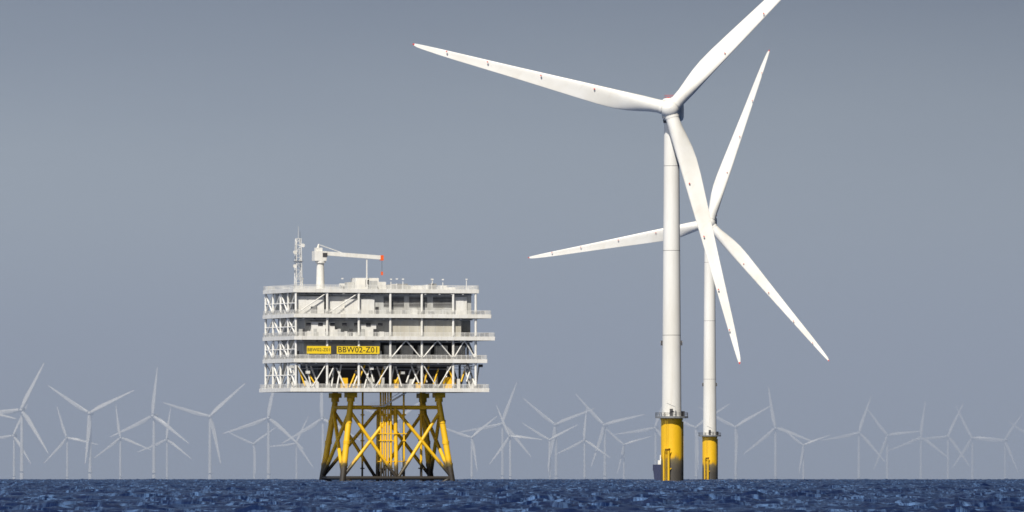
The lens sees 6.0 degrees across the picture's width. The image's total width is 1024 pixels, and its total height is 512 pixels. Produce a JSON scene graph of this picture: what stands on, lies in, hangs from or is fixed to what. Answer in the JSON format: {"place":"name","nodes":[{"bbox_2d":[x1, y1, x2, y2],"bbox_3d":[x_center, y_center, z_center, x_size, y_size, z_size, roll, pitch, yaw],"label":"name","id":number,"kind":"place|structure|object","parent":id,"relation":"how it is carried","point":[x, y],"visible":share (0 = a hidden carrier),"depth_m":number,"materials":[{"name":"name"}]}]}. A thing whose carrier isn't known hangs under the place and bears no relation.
{"place":"outdoors","nodes":[
{"label":"outdoors","id":0,"kind":"place"},
{"bbox_2d":[0,0,1023,478],"label":"sky","id":1,"kind":"structure","parent":0,"point":[162,162],"materials":[{"name":"grey"}]},
{"bbox_3d":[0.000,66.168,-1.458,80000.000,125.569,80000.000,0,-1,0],"label":"sea","id":2,"kind":"structure","parent":0,"visible":0},
{"bbox_2d":[0,414,15,418],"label":"turbine","id":3,"kind":"object","parent":2,"relation":"on","point":[2,415],"visible":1,"depth_m":14080.06,"materials":[{"name":"white"}]},
{"bbox_2d":[0,404,30,478],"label":"turbine","id":4,"kind":"object","parent":2,"relation":"on","point":[14,435],"visible":0.69,"depth_m":15120.58,"materials":[{"name":"white metal"}]},
{"bbox_2d":[0,362,48,478],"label":"turbine","id":5,"kind":"object","parent":2,"relation":"on","point":[24,415],"visible":0.84,"depth_m":14599.31,"materials":[{"name":"white"}]},
{"bbox_2d":[44,407,97,478],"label":"turbine","id":6,"kind":"object","parent":2,"relation":"on","point":[65,440],"visible":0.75,"depth_m":15706.35,"materials":[{"name":"white metal"}]},
{"bbox_2d":[48,385,133,478],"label":"turbine","id":7,"kind":"object","parent":2,"relation":"on","point":[89,428],"visible":0.86,"depth_m":15189.36,"materials":[{"name":"white metal"}]},
{"bbox_2d":[94,407,150,478],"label":"turbine","id":8,"kind":"object","parent":2,"relation":"on","point":[115,442],"visible":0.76,"depth_m":15636.63,"materials":[{"name":"white metal"}]},
{"bbox_2d":[110,367,188,478],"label":"turbine","id":9,"kind":"object","parent":2,"relation":"on","point":[156,418],"visible":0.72,"depth_m":15692.69,"materials":[{"name":"white"}]},
{"bbox_2d":[138,408,189,478],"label":"turbine","id":10,"kind":"object","parent":2,"relation":"on","point":[167,440],"visible":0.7,"depth_m":16156.77,"materials":[{"name":"white metal"}]},
{"bbox_2d":[163,383,245,478],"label":"turbine","id":11,"kind":"object","parent":2,"relation":"on","point":[213,412],"visible":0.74,"depth_m":15840.14,"materials":[{"name":"white"}]},
{"bbox_2d":[229,427,275,478],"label":"turbine","id":12,"kind":"object","parent":2,"relation":"on","point":[254,452],"visible":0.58,"depth_m":17493.75,"materials":[{"name":"white metal"}]},
{"bbox_2d":[223,377,302,478],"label":"turbine","id":13,"kind":"object","parent":2,"relation":"on","point":[275,423],"visible":0.77,"depth_m":16117.61,"materials":[{"name":"white"}]},
{"bbox_2d":[270,416,312,478],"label":"turbine","id":14,"kind":"object","parent":2,"relation":"on","point":[300,449],"visible":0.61,"depth_m":17375.60,"materials":[{"name":"white metal"}]},
{"bbox_2d":[283,393,359,462],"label":"turbine","id":15,"kind":"object","parent":2,"relation":"on","point":[316,423],"visible":0.49,"depth_m":16304.29,"materials":[{"name":"white"}]},
{"bbox_2d":[259,226,494,480],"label":"substation","id":16,"kind":"object","parent":2,"relation":"on","point":[352,338],"visible":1,"depth_m":2816.95,"materials":[{"name":"grey metal"}]},
{"bbox_2d":[354,394,430,464],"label":"turbine","id":17,"kind":"object","parent":2,"relation":"on","point":[399,419],"visible":0.23,"depth_m":16854.24,"materials":[{"name":"white"}]},
{"bbox_2d":[446,416,496,478],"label":"turbine","id":18,"kind":"object","parent":2,"relation":"on","point":[473,451],"visible":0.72,"depth_m":15624.28,"materials":[{"name":"white metal"}]},
{"bbox_2d":[460,382,530,478],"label":"turbine","id":19,"kind":"object","parent":2,"relation":"on","point":[492,426],"visible":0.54,"depth_m":17407.82,"materials":[{"name":"white"}]},
{"bbox_2d":[0,478,1023,511],"bbox_3d":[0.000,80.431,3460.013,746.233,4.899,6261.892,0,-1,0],"label":"sea waves","id":20,"kind":"object","parent":2,"relation":"on","point":[524,495],"visible":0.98,"depth_m":887.84,"materials":[{"name":"liquid"}]},
{"bbox_2d":[489,405,541,478],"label":"turbine","id":21,"kind":"object","parent":2,"relation":"on","point":[509,437],"visible":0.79,"depth_m":15263.82,"materials":[{"name":"white metal"}]},
{"bbox_2d":[523,423,576,478],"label":"turbine","id":22,"kind":"object","parent":2,"relation":"on","point":[549,448],"visible":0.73,"depth_m":16257.22,"materials":[{"name":"white metal"}]},
{"bbox_2d":[522,397,592,478],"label":"turbine","id":23,"kind":"object","parent":2,"relation":"on","point":[554,432],"visible":0.7,"depth_m":17631.80,"materials":[{"name":"white metal"}]},
{"bbox_2d":[557,408,609,478],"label":"turbine","id":24,"kind":"object","parent":2,"relation":"on","point":[590,444],"visible":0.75,"depth_m":16335.07,"materials":[{"name":"white metal"}]},
{"bbox_2d":[413,0,780,480],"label":"turbine","id":25,"kind":"object","parent":2,"relation":"on","point":[678,150],"visible":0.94,"depth_m":2997.07,"materials":[{"name":"white metal"}]},
{"bbox_2d":[575,393,644,478],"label":"turbine","id":26,"kind":"object","parent":2,"relation":"on","point":[600,421],"visible":0.8,"depth_m":17683.49,"materials":[{"name":"white metal"}]},
{"bbox_2d":[606,428,650,478],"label":"turbine","id":27,"kind":"object","parent":2,"relation":"on","point":[623,446],"visible":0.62,"depth_m":17739.52,"materials":[{"name":"white metal"}]},
{"bbox_2d":[614,407,661,476],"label":"turbine","id":28,"kind":"object","parent":2,"relation":"on","point":[656,430],"visible":0.45,"depth_m":18412.91,"materials":[{"name":"white metal"}]},
{"bbox_2d":[653,455,660,479],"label":"boat","id":29,"kind":"object","parent":2,"relation":"on","point":[657,471],"visible":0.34,"depth_m":3285.86,"materials":[{"name":"blue metal"}]},
{"bbox_2d":[528,50,828,479],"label":"turbine","id":30,"kind":"object","parent":2,"relation":"on","point":[735,250],"visible":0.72,"depth_m":4346.82,"materials":[{"name":"white metal"}]},
{"bbox_2d":[659,404,728,478],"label":"turbine","id":31,"kind":"object","parent":2,"relation":"on","point":[696,428],"visible":0.77,"depth_m":18377.10,"materials":[{"name":"white metal"}]},
{"bbox_2d":[699,405,771,478],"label":"turbine","id":32,"kind":"object","parent":2,"relation":"on","point":[727,423],"visible":0.73,"depth_m":18234.96,"materials":[{"name":"white metal"}]},
{"bbox_2d":[744,386,814,478],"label":"turbine","id":33,"kind":"object","parent":2,"relation":"on","point":[769,433],"visible":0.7,"depth_m":18414.73,"materials":[{"name":"white metal"}]},
{"bbox_2d":[781,427,829,478],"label":"turbine","id":34,"kind":"object","parent":2,"relation":"on","point":[802,451],"visible":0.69,"depth_m":17902.85,"materials":[{"name":"white metal"}]},
{"bbox_2d":[821,397,884,478],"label":"turbine","id":35,"kind":"object","parent":2,"relation":"on","point":[866,440],"visible":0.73,"depth_m":19758.87,"materials":[{"name":"white metal"}]},
{"bbox_2d":[865,406,921,478],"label":"turbine","id":36,"kind":"object","parent":2,"relation":"on","point":[885,442],"visible":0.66,"depth_m":20498.55,"materials":[{"name":"white metal"}]},
{"bbox_2d":[888,401,949,478],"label":"turbine","id":37,"kind":"object","parent":2,"relation":"on","point":[920,436],"visible":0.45,"depth_m":21067.16,"materials":[{"name":"white metal"}]},
{"bbox_2d":[912,403,969,478],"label":"turbine","id":38,"kind":"object","parent":2,"relation":"on","point":[948,436],"visible":0.73,"depth_m":20814.57,"materials":[{"name":"white metal"}]},
{"bbox_2d":[952,406,1006,478],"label":"turbine","id":39,"kind":"object","parent":2,"relation":"on","point":[970,441],"visible":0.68,"depth_m":21318.26,"materials":[{"name":"white metal"}]},
{"bbox_2d":[974,413,1022,478],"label":"turbine","id":40,"kind":"object","parent":2,"relation":"on","point":[1005,441],"visible":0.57,"depth_m":22320.37,"materials":[{"name":"white metal"}]},
{"bbox_2d":[1009,421,1023,432],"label":"turbine","id":41,"kind":"object","parent":2,"relation":"on","point":[1021,430],"visible":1,"depth_m":22085.07,"materials":[{"name":"white"}]}
]}

